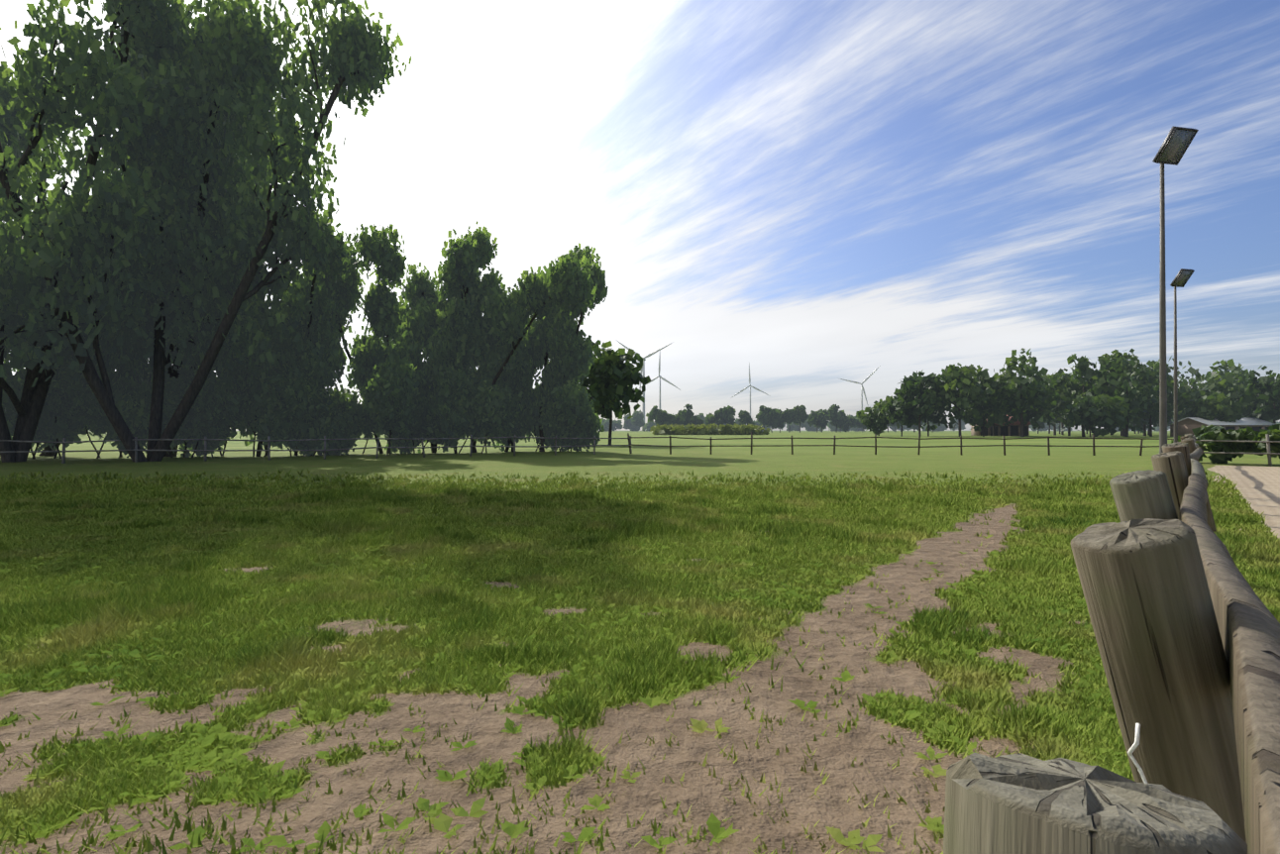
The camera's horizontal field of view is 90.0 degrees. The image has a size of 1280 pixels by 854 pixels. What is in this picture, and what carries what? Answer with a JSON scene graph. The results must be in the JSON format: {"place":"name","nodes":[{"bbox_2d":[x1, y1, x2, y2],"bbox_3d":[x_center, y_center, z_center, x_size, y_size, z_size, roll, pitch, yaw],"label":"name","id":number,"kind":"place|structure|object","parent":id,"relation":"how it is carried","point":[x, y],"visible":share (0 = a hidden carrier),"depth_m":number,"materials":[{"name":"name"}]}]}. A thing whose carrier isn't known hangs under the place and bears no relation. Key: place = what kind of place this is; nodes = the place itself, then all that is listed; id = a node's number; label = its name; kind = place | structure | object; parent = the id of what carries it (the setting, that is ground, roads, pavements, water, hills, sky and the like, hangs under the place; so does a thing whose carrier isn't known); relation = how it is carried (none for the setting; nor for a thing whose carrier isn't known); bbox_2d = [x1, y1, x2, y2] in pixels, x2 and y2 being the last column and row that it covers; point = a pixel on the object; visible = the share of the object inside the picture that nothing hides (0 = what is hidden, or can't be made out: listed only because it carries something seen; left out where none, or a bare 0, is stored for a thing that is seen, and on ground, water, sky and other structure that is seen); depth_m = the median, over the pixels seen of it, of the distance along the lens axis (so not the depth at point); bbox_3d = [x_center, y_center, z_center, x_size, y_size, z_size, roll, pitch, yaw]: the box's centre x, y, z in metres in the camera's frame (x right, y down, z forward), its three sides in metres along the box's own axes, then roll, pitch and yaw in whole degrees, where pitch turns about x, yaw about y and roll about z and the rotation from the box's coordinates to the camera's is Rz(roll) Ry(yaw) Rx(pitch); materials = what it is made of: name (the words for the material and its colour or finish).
{"place":"outdoors","nodes":[
{"label":"outdoors","id":0,"kind":"place"},
{"bbox_2d":[0,430,1279,853],"label":"ground","id":1,"kind":"structure","parent":0,"point":[705,794],"depth_m":3.31,"materials":[{"name":"brown soil"}]},
{"bbox_2d":[0,0,608,462],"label":"trees","id":2,"kind":"object","parent":1,"relation":"on","point":[155,109],"depth_m":32.97,"materials":[{"name":"green plant"}]},
{"bbox_2d":[0,434,632,463],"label":"paddock fence","id":3,"kind":"object","parent":1,"relation":"on","point":[205,450],"visible":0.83,"depth_m":32.39,"materials":[{"name":"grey wood"}]},
{"bbox_2d":[0,466,1279,853],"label":"grass tufts","id":4,"kind":"object","parent":1,"relation":"on","point":[123,591],"visible":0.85,"depth_m":5.18,"materials":[{"name":"green plant"}]},
{"bbox_2d":[615,339,670,430],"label":"wind turbine","id":5,"kind":"object","parent":1,"relation":"on","point":[643,372],"visible":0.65,"depth_m":948.28,"materials":[{"name":"grey metal"}]},
{"bbox_2d":[639,353,679,410],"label":"wind turbine","id":6,"kind":"object","parent":1,"relation":"on","point":[663,378],"visible":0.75,"depth_m":1245.45,"materials":[{"name":"grey metal"}]},
{"bbox_2d":[649,423,771,434],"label":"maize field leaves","id":7,"kind":"object","parent":1,"relation":"on","point":[704,429],"visible":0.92,"depth_m":205.67,"materials":[{"name":"green plant"}]},
{"bbox_2d":[732,364,770,416],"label":"wind turbine","id":8,"kind":"object","parent":1,"relation":"on","point":[750,385],"visible":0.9,"depth_m":1544.02,"materials":[{"name":"grey metal"}]},
{"bbox_2d":[840,365,880,410],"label":"wind turbine","id":9,"kind":"object","parent":1,"relation":"on","point":[862,389],"visible":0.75,"depth_m":1492.29,"materials":[{"name":"grey metal"}]},
{"bbox_2d":[539,338,1279,463],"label":"trees","id":10,"kind":"object","parent":1,"relation":"on","point":[1226,396],"depth_m":146.07,"materials":[{"name":"green plant"}]},
{"bbox_2d":[627,431,1206,455],"bbox_3d":[25.805,1.155,38.103,53.464,1.707,0.362,0,0,5],"label":"paddock fence","id":11,"kind":"object","parent":1,"relation":"on","point":[961,446],"visible":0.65,"depth_m":38.83,"materials":[{"name":"brown wood"}]},
{"bbox_2d":[599,376,1279,433],"bbox_3d":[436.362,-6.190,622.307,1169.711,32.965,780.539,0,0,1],"label":"trees","id":12,"kind":"object","parent":1,"relation":"on","point":[831,417],"materials":[{"name":"green plant"}]},
{"bbox_2d":[943,752,1247,853],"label":"fence post","id":13,"kind":"object","parent":1,"relation":"on","point":[1017,803],"visible":1,"depth_m":0.45,"materials":[{"name":"grey wood"}]},
{"bbox_2d":[1109,469,1177,522],"bbox_3d":[1.939,1.076,2.174,0.157,1.911,0.151,-16,0,-2],"label":"fence post","id":14,"kind":"object","parent":1,"relation":"on","point":[1138,494],"visible":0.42,"depth_m":2.11,"materials":[{"name":"grey wood"}]},
{"bbox_2d":[1070,518,1246,843],"bbox_3d":[1.026,1.071,1.032,0.161,1.909,0.157,-16,2,-7],"label":"fence post","id":15,"kind":"object","parent":1,"relation":"on","point":[1150,607],"visible":0.9,"depth_m":0.95,"materials":[{"name":"brown wood"}]},
{"bbox_2d":[1179,472,1279,853],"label":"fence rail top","id":16,"kind":"object","parent":15,"relation":"attached to","point":[1248,623],"visible":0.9,"depth_m":0.72,"materials":[{"name":"wood"}]},
{"bbox_2d":[1127,723,1147,783],"bbox_3d":[0.537,0.592,0.748,0.060,0.268,0.693,0,0,42],"label":"wire","id":17,"kind":"object","parent":16,"relation":"attached to","point":[1135,744],"visible":0.33,"depth_m":0.99,"materials":[{"name":"silver metal"}]},
{"bbox_2d":[1190,458,1207,488],"bbox_3d":[4.300,0.327,4.965,0.105,0.140,3.973,0,0,40],"label":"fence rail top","id":18,"kind":"object","parent":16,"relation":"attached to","point":[1197,467],"visible":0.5,"depth_m":4.09,"materials":[{"name":"grey wood"}]},
{"bbox_2d":[1161,442,1177,451],"bbox_3d":[5.606,1.095,6.477,0.141,1.911,0.148,-15,-1,3],"label":"fence post","id":19,"kind":"object","parent":1,"relation":"on","point":[1166,445],"visible":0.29,"depth_m":6.48,"materials":[{"name":"brown wood"}]},
{"bbox_2d":[1151,450,1188,520],"bbox_3d":[3.155,1.077,3.575,0.150,1.907,0.149,-12,-1,5],"label":"fence post","id":20,"kind":"object","parent":1,"relation":"on","point":[1172,466],"visible":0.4,"depth_m":3.54,"materials":[{"name":"brown wood"}]},
{"bbox_2d":[1152,125,1198,453],"bbox_3d":[12.423,-2.498,14.972,0.620,8.758,0.794,0,0,-11],"label":"street lamp","id":21,"kind":"object","parent":1,"relation":"on","point":[1177,142],"visible":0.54,"depth_m":15.10,"materials":[{"name":"metal"}]},
{"bbox_2d":[1163,444,1191,476],"bbox_3d":[4.226,1.083,4.901,0.160,1.896,0.154,-6,-3,21],"label":"fence post","id":22,"kind":"object","parent":1,"relation":"on","point":[1184,450],"visible":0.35,"depth_m":4.87,"materials":[{"name":"brown wood"}]},
{"bbox_2d":[1170,268,1194,442],"bbox_3d":[23.509,-2.431,27.859,0.620,8.758,0.794,0,0,-11],"label":"street lamp","id":23,"kind":"object","parent":1,"relation":"on","point":[1182,277],"visible":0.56,"depth_m":27.99,"materials":[{"name":"metal"}]},
{"bbox_2d":[1180,438,1216,533],"bbox_3d":[8.158,1.108,9.270,0.146,1.912,0.144,-14,-1,2],"label":"fence post","id":24,"kind":"object","parent":1,"relation":"on","point":[1192,448],"visible":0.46,"depth_m":9.21,"materials":[{"name":"brown wood"}]},
{"bbox_2d":[1189,447,1202,460],"bbox_3d":[6.773,0.357,7.809,0.079,0.146,3.992,0,0,43],"label":"wooden rail","id":25,"kind":"object","parent":24,"relation":"attached to","point":[1196,454],"visible":0.5,"depth_m":7.75,"materials":[{"name":"grey wood"}]},
{"bbox_2d":[1168,417,1275,436],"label":"building","id":26,"kind":"structure","parent":1,"relation":"on","point":[1186,425],"depth_m":145.67,"materials":[{"name":"grey"}]},
{"bbox_2d":[1195,433,1279,466],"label":"arena fence","id":27,"kind":"object","parent":1,"relation":"on","point":[1268,453],"visible":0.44,"depth_m":26.94,"materials":[{"name":"brown wood"}]},
{"bbox_2d":[0,0,1279,430],"label":"sky","id":28,"kind":"structure","parent":0,"point":[810,195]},
{"bbox_2d":[970,415,1031,435],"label":"building","id":29,"kind":"structure","parent":0,"point":[1012,429],"depth_m":171.06,"materials":[{"name":"black"}]},
{"bbox_2d":[1206,465,1279,538],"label":"paved path","id":30,"kind":"structure","parent":0,"point":[1259,486],"depth_m":16.95,"materials":[{"name":"beige concrete"}]}
]}

